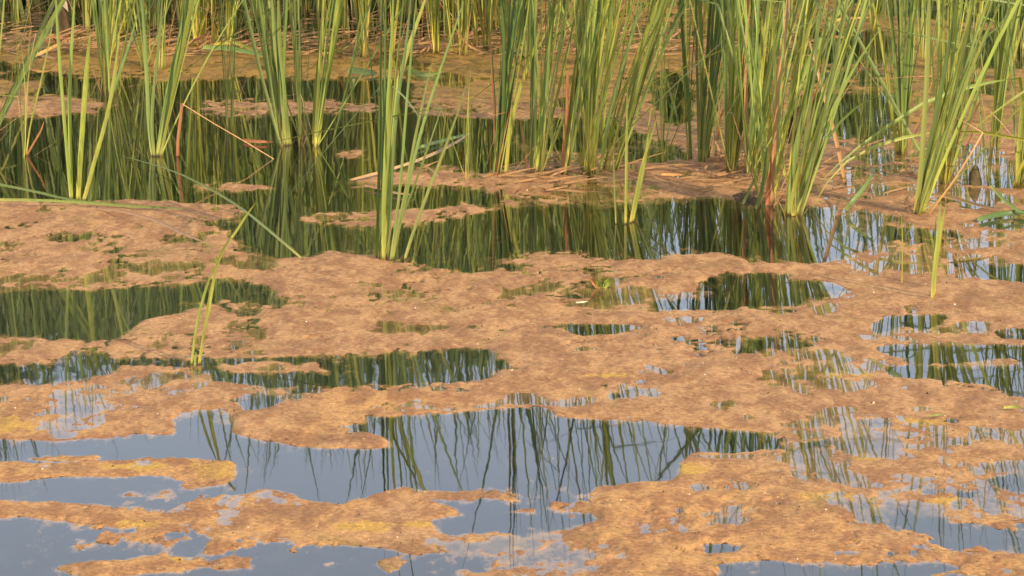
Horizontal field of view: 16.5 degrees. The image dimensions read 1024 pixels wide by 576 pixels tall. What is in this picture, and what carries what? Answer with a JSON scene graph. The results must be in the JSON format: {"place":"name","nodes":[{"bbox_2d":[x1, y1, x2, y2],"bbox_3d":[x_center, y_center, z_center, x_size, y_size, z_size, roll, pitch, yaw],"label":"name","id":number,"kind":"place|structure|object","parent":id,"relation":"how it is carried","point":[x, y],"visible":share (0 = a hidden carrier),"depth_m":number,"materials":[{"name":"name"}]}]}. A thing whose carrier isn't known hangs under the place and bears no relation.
{"place":"outdoors","nodes":[
{"label":"outdoors","id":0,"kind":"place"},
{"bbox_2d":[0,81,1023,575],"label":"water","id":1,"kind":"structure","parent":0,"point":[636,451],"depth_m":14.68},
{"bbox_2d":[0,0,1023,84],"bbox_3d":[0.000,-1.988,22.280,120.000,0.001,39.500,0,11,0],"label":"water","id":2,"kind":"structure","parent":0,"point":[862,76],"depth_m":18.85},
{"bbox_2d":[0,0,39,24],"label":"reed clump","id":3,"kind":"object","parent":2,"relation":"on","point":[14,7],"visible":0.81,"depth_m":19.52,"materials":[{"name":"green plant"}]},
{"bbox_2d":[2,18,55,160],"bbox_3d":[-2.141,-0.870,14.772,0.497,0.711,0.138,-4,12,-21],"label":"reed clump","id":4,"kind":"object","parent":2,"relation":"on","point":[24,151],"visible":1,"depth_m":14.88,"materials":[{"name":"green plant"}]},
{"bbox_2d":[0,0,65,137],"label":"reed clump","id":5,"kind":"object","parent":2,"relation":"on","point":[16,83],"visible":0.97,"depth_m":14.94,"materials":[{"name":"green plant"}]},
{"bbox_2d":[52,0,70,33],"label":"rotten stump","id":6,"kind":"object","parent":2,"relation":"on","point":[63,21],"visible":0.57,"depth_m":19.13,"materials":[{"name":"brown wood"}]},
{"bbox_2d":[28,534,98,556],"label":"algae raft","id":7,"kind":"object","parent":2,"relation":"on","point":[79,547],"visible":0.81,"depth_m":8.76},
{"bbox_2d":[28,455,101,462],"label":"algae raft","id":8,"kind":"object","parent":2,"relation":"on","point":[60,458],"visible":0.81,"depth_m":9.65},
{"bbox_2d":[68,0,110,32],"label":"reed clump","id":9,"kind":"object","parent":2,"relation":"on","point":[87,11],"visible":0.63,"depth_m":19.20,"materials":[{"name":"green plant"}]},
{"bbox_2d":[55,0,139,199],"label":"reed clump","id":10,"kind":"object","parent":2,"relation":"on","point":[68,143],"visible":0.98,"depth_m":13.76,"materials":[{"name":"green plant"}]},
{"bbox_2d":[95,0,130,54],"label":"reed clump","id":11,"kind":"object","parent":2,"relation":"in","point":[113,14],"visible":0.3,"depth_m":18.16,"materials":[{"name":"green plant"}]},
{"bbox_2d":[102,0,133,33],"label":"reed clump","id":12,"kind":"object","parent":2,"relation":"on","point":[121,14],"visible":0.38,"depth_m":19.14,"materials":[{"name":"green plant"}]},
{"bbox_2d":[90,0,154,97],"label":"reed clump","id":13,"kind":"object","parent":2,"relation":"on","point":[103,52],"visible":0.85,"depth_m":16.76,"materials":[{"name":"green plant"}]},
{"bbox_2d":[0,456,252,527],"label":"algae raft","id":14,"kind":"object","parent":2,"relation":"on","point":[190,473],"visible":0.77,"depth_m":9.51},
{"bbox_2d":[0,89,260,128],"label":"algae raft","id":15,"kind":"object","parent":2,"relation":"on","point":[46,103],"visible":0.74,"depth_m":16.42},
{"bbox_2d":[80,535,193,550],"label":"algae raft","id":16,"kind":"object","parent":2,"relation":"on","point":[164,543],"visible":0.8,"depth_m":8.78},
{"bbox_2d":[22,550,254,575],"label":"algae raft","id":17,"kind":"object","parent":2,"relation":"on","point":[164,561],"visible":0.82,"depth_m":8.56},
{"bbox_2d":[132,0,168,29],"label":"reed clump","id":18,"kind":"object","parent":2,"relation":"on","point":[154,12],"visible":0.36,"depth_m":19.31,"materials":[{"name":"green plant"}]},
{"bbox_2d":[168,0,197,26],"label":"reed clump","id":19,"kind":"object","parent":2,"relation":"on","point":[178,6],"visible":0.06,"depth_m":19.31,"materials":[{"name":"green plant"}]},
{"bbox_2d":[130,0,242,161],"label":"reed clump","id":20,"kind":"object","parent":2,"relation":"in","point":[173,81],"visible":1,"depth_m":14.86,"materials":[{"name":"green plant"}]},
{"bbox_2d":[174,0,227,44],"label":"reed clump","id":21,"kind":"object","parent":2,"relation":"in","point":[196,28],"visible":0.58,"depth_m":18.68,"materials":[{"name":"green plant"}]},
{"bbox_2d":[193,0,241,45],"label":"reed clump","id":22,"kind":"object","parent":2,"relation":"in","point":[214,34],"visible":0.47,"depth_m":18.59,"materials":[{"name":"green plant"}]},
{"bbox_2d":[190,204,254,364],"bbox_3d":[-0.906,-0.021,11.120,0.134,0.399,0.654,0,11,2],"label":"reed clump","id":23,"kind":"object","parent":2,"relation":"on","point":[209,302],"visible":1,"depth_m":10.81,"materials":[{"name":"green plant"}]},
{"bbox_2d":[176,103,273,158],"bbox_3d":[-1.214,-0.655,14.827,0.420,0.230,0.061,2,11,9],"label":"broken stalk","id":24,"kind":"object","parent":2,"relation":"on","point":[179,130],"visible":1,"depth_m":14.87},
{"bbox_2d":[209,0,248,30],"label":"reed clump","id":25,"kind":"object","parent":2,"relation":"on","point":[238,24],"visible":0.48,"depth_m":19.29,"materials":[{"name":"green plant"}]},
{"bbox_2d":[176,0,287,131],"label":"reed clump","id":26,"kind":"object","parent":2,"relation":"on","point":[226,99],"visible":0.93,"depth_m":15.71,"materials":[{"name":"green plant"}]},
{"bbox_2d":[144,0,327,149],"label":"reed clump","id":27,"kind":"object","parent":2,"relation":"on","point":[298,68],"visible":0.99,"depth_m":15.17,"materials":[{"name":"green plant"}]},
{"bbox_2d":[213,41,261,53],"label":"fallen leaf","id":28,"kind":"object","parent":2,"relation":"on","point":[241,45],"visible":0.55,"depth_m":18.23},
{"bbox_2d":[216,0,274,24],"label":"reed clump","id":29,"kind":"object","parent":2,"relation":"on","point":[244,20],"visible":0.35,"depth_m":19.50,"materials":[{"name":"green plant"}]},
{"bbox_2d":[192,174,301,193],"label":"algae raft","id":30,"kind":"object","parent":2,"relation":"on","point":[231,186],"visible":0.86,"depth_m":14.11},
{"bbox_2d":[243,0,295,33],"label":"reed clump","id":31,"kind":"object","parent":2,"relation":"on","point":[257,9],"visible":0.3,"depth_m":19.11,"materials":[{"name":"green plant"}]},
{"bbox_2d":[243,0,297,151],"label":"reed clump","id":32,"kind":"object","parent":2,"relation":"in","point":[278,86],"visible":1,"depth_m":15.14,"materials":[{"name":"green plant"}]},
{"bbox_2d":[195,360,354,376],"bbox_3d":[0.022,-0.718,15.774,11.668,0.015,17.483,0,11,0],"label":"algae raft","id":33,"kind":"object","parent":2,"relation":"on","point":[270,367],"visible":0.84,"depth_m":10.79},
{"bbox_2d":[273,0,301,30],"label":"reed clump","id":34,"kind":"object","parent":2,"relation":"on","point":[288,16],"visible":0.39,"depth_m":19.29,"materials":[{"name":"green plant"}]},
{"bbox_2d":[301,0,321,15],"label":"reed clump","id":35,"kind":"object","parent":2,"relation":"on","point":[307,6],"visible":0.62,"depth_m":20.12,"materials":[{"name":"green plant"}]},
{"bbox_2d":[250,0,406,151],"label":"reed clump","id":36,"kind":"object","parent":2,"relation":"in","point":[317,121],"visible":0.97,"depth_m":15.12,"materials":[{"name":"green plant"}]},
{"bbox_2d":[291,0,387,147],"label":"reed clump","id":37,"kind":"object","parent":2,"relation":"in","point":[352,61],"visible":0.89,"depth_m":15.22,"materials":[{"name":"green plant"}]},
{"bbox_2d":[331,0,358,30],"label":"reed clump","id":38,"kind":"object","parent":2,"relation":"on","point":[343,24],"visible":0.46,"depth_m":19.21,"materials":[{"name":"green plant"}]},
{"bbox_2d":[242,0,466,260],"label":"reed clump","id":39,"kind":"object","parent":2,"relation":"on","point":[386,119],"visible":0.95,"depth_m":12.52,"materials":[{"name":"green plant"}]},
{"bbox_2d":[342,0,419,57],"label":"reed clump","id":40,"kind":"object","parent":2,"relation":"in","point":[364,46],"visible":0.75,"depth_m":18.11,"materials":[{"name":"green plant"}]},
{"bbox_2d":[369,0,413,54],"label":"reed clump","id":41,"kind":"object","parent":2,"relation":"on","point":[395,23],"visible":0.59,"depth_m":18.27,"materials":[{"name":"green plant"}]},
{"bbox_2d":[383,0,418,20],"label":"reed clump","id":42,"kind":"object","parent":2,"relation":"on","point":[406,11],"visible":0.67,"depth_m":19.76,"materials":[{"name":"green plant"}]},
{"bbox_2d":[349,133,467,180],"bbox_3d":[-0.378,-0.546,14.658,0.095,0.054,1.082,5,12,25],"label":"dry straw","id":43,"kind":"object","parent":2,"relation":"on","point":[416,160],"visible":0.64,"depth_m":14.55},
{"bbox_2d":[406,65,444,76],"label":"fallen leaf","id":44,"kind":"object","parent":2,"relation":"on","point":[418,73],"visible":0.81,"depth_m":17.45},
{"bbox_2d":[293,136,560,449],"bbox_3d":[0.022,-0.719,15.774,11.668,0.015,17.483,0,11,0],"label":"algae raft","id":45,"kind":"object","parent":2,"relation":"on","point":[353,154],"visible":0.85,"depth_m":14.95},
{"bbox_2d":[286,436,569,451],"bbox_3d":[0.022,-0.721,15.774,11.668,0.020,17.483,0,11,0],"label":"algae raft","id":46,"kind":"object","parent":2,"relation":"on","point":[324,442],"visible":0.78,"depth_m":9.83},
{"bbox_2d":[8,198,1016,458],"bbox_3d":[0.022,-0.721,15.773,11.668,0.021,17.483,0,11,0],"label":"algae raft","id":47,"kind":"object","parent":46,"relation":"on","point":[362,220],"visible":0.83,"depth_m":13.45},
{"bbox_2d":[456,238,810,575],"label":"algae raft","id":48,"kind":"object","parent":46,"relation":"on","point":[538,572],"visible":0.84,"depth_m":8.52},
{"bbox_2d":[553,207,988,352],"bbox_3d":[0.022,-0.719,15.774,11.668,0.015,17.483,0,11,0],"label":"algae raft","id":49,"kind":"object","parent":46,"relation":"on","point":[946,336],"visible":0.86,"depth_m":11.24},
{"bbox_2d":[424,0,452,54],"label":"reed clump","id":50,"kind":"object","parent":2,"relation":"on","point":[435,34],"visible":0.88,"depth_m":18.27,"materials":[{"name":"green plant"}]},
{"bbox_2d":[415,133,471,148],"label":"fallen leaf","id":51,"kind":"object","parent":2,"relation":"on","point":[439,141],"visible":0.72,"depth_m":15.27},
{"bbox_2d":[350,102,550,457],"bbox_3d":[0.022,-0.718,15.774,11.668,0.015,17.483,0,11,0],"label":"algae raft","id":52,"kind":"object","parent":2,"relation":"on","point":[370,107],"visible":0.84,"depth_m":16.32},
{"bbox_2d":[422,55,481,178],"bbox_3d":[-0.239,-0.694,14.223,0.261,0.575,0.284,0,11,0],"label":"reed clump","id":53,"kind":"object","parent":2,"relation":"on","point":[467,151],"visible":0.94,"depth_m":14.28,"materials":[{"name":"green plant"}]},
{"bbox_2d":[31,92,875,233],"bbox_3d":[0.022,-0.719,15.774,11.668,0.016,17.483,0,11,0],"label":"algae raft","id":54,"kind":"object","parent":2,"relation":"on","point":[249,110],"visible":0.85,"depth_m":16.32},
{"bbox_2d":[444,0,475,55],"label":"reed clump","id":55,"kind":"object","parent":2,"relation":"in","point":[463,23],"visible":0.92,"depth_m":18.19,"materials":[{"name":"green plant"}]},
{"bbox_2d":[441,0,496,48],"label":"reed clump","id":56,"kind":"object","parent":2,"relation":"in","point":[491,13],"visible":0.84,"depth_m":18.51,"materials":[{"name":"green plant"}]},
{"bbox_2d":[416,480,551,511],"bbox_3d":[0.022,-0.719,15.774,11.668,0.016,17.483,0,11,0],"label":"algae raft","id":57,"kind":"object","parent":2,"relation":"on","point":[462,497],"visible":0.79,"depth_m":9.24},
{"bbox_2d":[6,47,1015,572],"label":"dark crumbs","id":58,"kind":"object","parent":2,"relation":"on","point":[528,331],"visible":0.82,"depth_m":10.24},
{"bbox_2d":[484,0,538,52],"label":"reed clump","id":59,"kind":"object","parent":2,"relation":"on","point":[516,40],"visible":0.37,"depth_m":18.37,"materials":[{"name":"green plant"}]},
{"bbox_2d":[0,0,1023,575],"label":"algae mat","id":60,"kind":"object","parent":2,"relation":"on","point":[824,386],"visible":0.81,"depth_m":11.01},
{"bbox_2d":[0,183,144,205],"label":"fallen leaf","id":61,"kind":"object","parent":60,"relation":"on","point":[31,190],"visible":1,"depth_m":13.77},
{"bbox_2d":[0,198,185,208],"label":"fallen leaf","id":62,"kind":"object","parent":60,"relation":"on","point":[71,201],"visible":1,"depth_m":13.64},
{"bbox_2d":[96,206,209,244],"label":"fallen leaf","id":63,"kind":"object","parent":60,"relation":"on","point":[149,218],"visible":1,"depth_m":13.21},
{"bbox_2d":[112,0,221,69],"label":"reed clump","id":64,"kind":"object","parent":60,"relation":"on","point":[140,40],"visible":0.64,"depth_m":17.68,"materials":[{"name":"green plant"}]},
{"bbox_2d":[123,156,303,259],"bbox_3d":[-1.180,-0.369,13.716,0.092,0.073,2.588,-4,12,-20],"label":"slanting leaf","id":65,"kind":"object","parent":60,"relation":"on","point":[258,221],"visible":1,"depth_m":13.22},
{"bbox_2d":[201,45,261,55],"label":"fallen leaf","id":66,"kind":"object","parent":60,"relation":"on","point":[242,50],"visible":0.69,"depth_m":18.12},
{"bbox_2d":[346,67,377,74],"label":"fallen leaf","id":67,"kind":"object","parent":60,"relation":"on","point":[366,71],"visible":0.74,"depth_m":17.51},
{"bbox_2d":[0,0,1014,208],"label":"reed litter","id":68,"kind":"object","parent":60,"relation":"on","point":[556,171],"visible":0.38,"depth_m":18.39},
{"bbox_2d":[673,0,705,61],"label":"reed clump","id":69,"kind":"object","parent":60,"relation":"on","point":[687,46],"visible":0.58,"depth_m":17.91,"materials":[{"name":"green plant"}]},
{"bbox_2d":[683,58,730,158],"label":"reed clump","id":70,"kind":"object","parent":60,"relation":"on","point":[717,145],"visible":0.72,"depth_m":14.81,"materials":[{"name":"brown plant"}]},
{"bbox_2d":[728,160,780,208],"bbox_3d":[0.924,-0.423,13.820,0.255,0.184,0.378,0,11,0],"label":"debris heap","id":71,"kind":"object","parent":60,"relation":"on","point":[750,202],"visible":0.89,"depth_m":13.78,"materials":[{"name":"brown wood"}]},
{"bbox_2d":[788,105,802,143],"bbox_3d":[1.223,-0.699,15.265,0.094,0.207,0.097,0,11,0],"label":"rotten stump","id":72,"kind":"object","parent":60,"relation":"on","point":[791,122],"visible":0.3,"depth_m":15.25,"materials":[{"name":"brown wood"}]},
{"bbox_2d":[931,193,1000,208],"bbox_3d":[1.767,-0.334,13.705,0.025,0.012,0.454,-7,13,-31],"label":"dry straw","id":73,"kind":"object","parent":60,"relation":"on","point":[963,200],"visible":0.88,"depth_m":13.72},
{"bbox_2d":[512,0,576,80],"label":"reed clump","id":74,"kind":"object","parent":2,"relation":"in","point":[527,41],"visible":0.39,"depth_m":17.30,"materials":[{"name":"green plant"}]},
{"bbox_2d":[485,0,615,175],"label":"reed clump","id":75,"kind":"object","parent":2,"relation":"in","point":[501,126],"visible":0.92,"depth_m":14.36,"materials":[{"name":"green plant"}]},
{"bbox_2d":[504,0,597,175],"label":"reed clump","id":76,"kind":"object","parent":2,"relation":"in","point":[537,135],"visible":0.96,"depth_m":14.41,"materials":[{"name":"green plant"}]},
{"bbox_2d":[542,0,579,53],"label":"reed clump","id":77,"kind":"object","parent":2,"relation":"on","point":[563,4],"visible":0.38,"depth_m":18.31,"materials":[{"name":"green plant"}]},
{"bbox_2d":[519,0,612,174],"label":"reed clump","id":78,"kind":"object","parent":2,"relation":"in","point":[570,130],"visible":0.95,"depth_m":14.38,"materials":[{"name":"green plant"}]},
{"bbox_2d":[560,0,623,64],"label":"reed clump","id":79,"kind":"object","parent":2,"relation":"in","point":[568,23],"visible":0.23,"depth_m":17.82,"materials":[{"name":"green plant"}]},
{"bbox_2d":[590,278,611,288],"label":"green sprig","id":80,"kind":"object","parent":2,"relation":"on","point":[602,284],"visible":1,"depth_m":12.04,"materials":[{"name":"green plant"}]},
{"bbox_2d":[465,0,762,177],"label":"reed clump","id":81,"kind":"object","parent":2,"relation":"on","point":[590,121],"visible":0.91,"depth_m":14.43,"materials":[{"name":"green plant"}]},
{"bbox_2d":[611,0,650,30],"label":"reed clump","id":82,"kind":"object","parent":2,"relation":"on","point":[614,11],"visible":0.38,"depth_m":19.19,"materials":[{"name":"green plant"}]},
{"bbox_2d":[613,95,657,223],"bbox_3d":[0.459,-0.504,13.270,0.168,0.527,0.043,-2,11,-11],"label":"reed clump","id":83,"kind":"object","parent":2,"relation":"on","point":[639,185],"visible":1,"depth_m":13.28,"materials":[{"name":"green plant"}]},
{"bbox_2d":[594,0,688,170],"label":"reed clump","id":84,"kind":"object","parent":2,"relation":"in","point":[644,69],"visible":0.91,"depth_m":14.50,"materials":[{"name":"green plant"}]},
{"bbox_2d":[640,23,712,162],"bbox_3d":[0.621,-0.857,14.804,0.239,0.674,0.472,-8,13,-34],"label":"reed clump","id":85,"kind":"object","parent":2,"relation":"on","point":[663,149],"visible":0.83,"depth_m":14.76,"materials":[{"name":"green plant"}]},
{"bbox_2d":[702,0,715,37],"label":"reed clump","id":86,"kind":"object","parent":2,"relation":"in","point":[704,12],"visible":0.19,"depth_m":18.94,"materials":[{"name":"green plant"}]},
{"bbox_2d":[654,0,830,161],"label":"reed clump","id":87,"kind":"object","parent":2,"relation":"in","point":[706,123],"visible":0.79,"depth_m":14.70,"materials":[{"name":"green plant"}]},
{"bbox_2d":[689,0,823,172],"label":"reed clump","id":88,"kind":"object","parent":2,"relation":"in","point":[733,145],"visible":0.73,"depth_m":14.41,"materials":[{"name":"green plant"}]},
{"bbox_2d":[643,0,897,173],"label":"reed clump","id":89,"kind":"object","parent":2,"relation":"in","point":[766,14],"visible":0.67,"depth_m":14.32,"materials":[{"name":"green plant"}]},
{"bbox_2d":[700,0,849,170],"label":"reed clump","id":90,"kind":"object","parent":2,"relation":"in","point":[802,75],"visible":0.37,"depth_m":14.45,"materials":[{"name":"green plant"}]},
{"bbox_2d":[724,0,826,140],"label":"reed clump","id":91,"kind":"object","parent":2,"relation":"in","point":[743,65],"visible":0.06,"depth_m":15.36,"materials":[{"name":"green plant"}]},
{"bbox_2d":[726,0,871,210],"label":"reed clump","id":92,"kind":"object","parent":2,"relation":"on","point":[772,169],"visible":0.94,"depth_m":13.62,"materials":[{"name":"green plant"}]},
{"bbox_2d":[808,36,846,183],"bbox_3d":[1.244,-0.730,14.188,0.212,0.621,0.063,9,14,38],"label":"dead leaf","id":93,"kind":"object","parent":2,"relation":"on","point":[837,145],"visible":0.53,"depth_m":14.19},
{"bbox_2d":[755,0,903,222],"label":"reed clump","id":94,"kind":"object","parent":2,"relation":"on","point":[799,181],"visible":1,"depth_m":13.42,"materials":[{"name":"green plant"}]},
{"bbox_2d":[844,172,873,211],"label":"fallen leaf","id":95,"kind":"object","parent":2,"relation":"on","point":[855,197],"visible":1,"depth_m":13.54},
{"bbox_2d":[865,0,897,31],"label":"reed clump","id":96,"kind":"object","parent":2,"relation":"on","point":[871,11],"visible":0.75,"depth_m":19.26,"materials":[{"name":"green plant"}]},
{"bbox_2d":[813,0,1023,206],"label":"reed clump","id":97,"kind":"object","parent":2,"relation":"on","point":[1019,138],"visible":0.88,"depth_m":13.91,"materials":[{"name":"green plant"}]},
{"bbox_2d":[894,0,946,58],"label":"reed clump","id":98,"kind":"object","parent":2,"relation":"in","point":[935,33],"visible":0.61,"depth_m":18.06,"materials":[{"name":"green plant"}]},
{"bbox_2d":[836,0,1019,185],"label":"reed clump","id":99,"kind":"object","parent":2,"relation":"on","point":[952,158],"visible":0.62,"depth_m":14.13,"materials":[{"name":"green plant"}]},
{"bbox_2d":[872,0,991,155],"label":"reed clump","id":100,"kind":"object","parent":2,"relation":"on","point":[901,75],"visible":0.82,"depth_m":14.89,"materials":[{"name":"green plant"}]},
{"bbox_2d":[931,200,945,297],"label":"reed clump","id":101,"kind":"object","parent":2,"relation":"in","point":[937,242],"visible":1,"depth_m":11.84,"materials":[{"name":"green plant"}]},
{"bbox_2d":[918,0,985,80],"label":"reed clump","id":102,"kind":"object","parent":2,"relation":"in","point":[960,26],"visible":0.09,"depth_m":17.19,"materials":[{"name":"green plant"}]},
{"bbox_2d":[903,0,1023,214],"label":"reed clump","id":103,"kind":"object","parent":2,"relation":"in","point":[930,167],"visible":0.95,"depth_m":13.42,"materials":[{"name":"green plant"}]},
{"bbox_2d":[963,165,985,184],"bbox_3d":[1.869,-0.461,14.226,0.153,0.136,0.091,6,12,28],"label":"rotten stump","id":104,"kind":"object","parent":2,"relation":"on","point":[975,177],"visible":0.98,"depth_m":14.20,"materials":[{"name":"brown wood"}]},
{"bbox_2d":[932,0,1023,185],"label":"reed clump","id":105,"kind":"object","parent":2,"relation":"on","point":[997,90],"visible":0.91,"depth_m":14.09,"materials":[{"name":"green plant"}]},
{"bbox_2d":[969,0,1021,150],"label":"reed clump","id":106,"kind":"object","parent":2,"relation":"on","point":[1000,112],"visible":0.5,"depth_m":14.99,"materials":[{"name":"green plant"}]},
{"bbox_2d":[976,210,1023,220],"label":"fallen leaf","id":107,"kind":"object","parent":2,"relation":"on","point":[996,214],"visible":1,"depth_m":13.42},
{"bbox_2d":[989,0,1023,78],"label":"reed clump","id":108,"kind":"object","parent":2,"relation":"in","point":[1016,48],"visible":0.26,"depth_m":17.28,"materials":[{"name":"green plant"}]},
{"bbox_2d":[989,184,1023,212],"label":"fallen leaf","id":109,"kind":"object","parent":2,"relation":"on","point":[999,195],"visible":1,"depth_m":13.50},
{"bbox_2d":[990,0,1023,183],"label":"reed clump","id":110,"kind":"object","parent":2,"relation":"on","point":[1022,170],"visible":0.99,"depth_m":14.15,"materials":[{"name":"green plant"}]},
{"bbox_2d":[1014,1,1023,49],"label":"reed clump","id":111,"kind":"object","parent":2,"relation":"on","point":[1021,42],"visible":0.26,"depth_m":18.47,"materials":[{"name":"green plant"}]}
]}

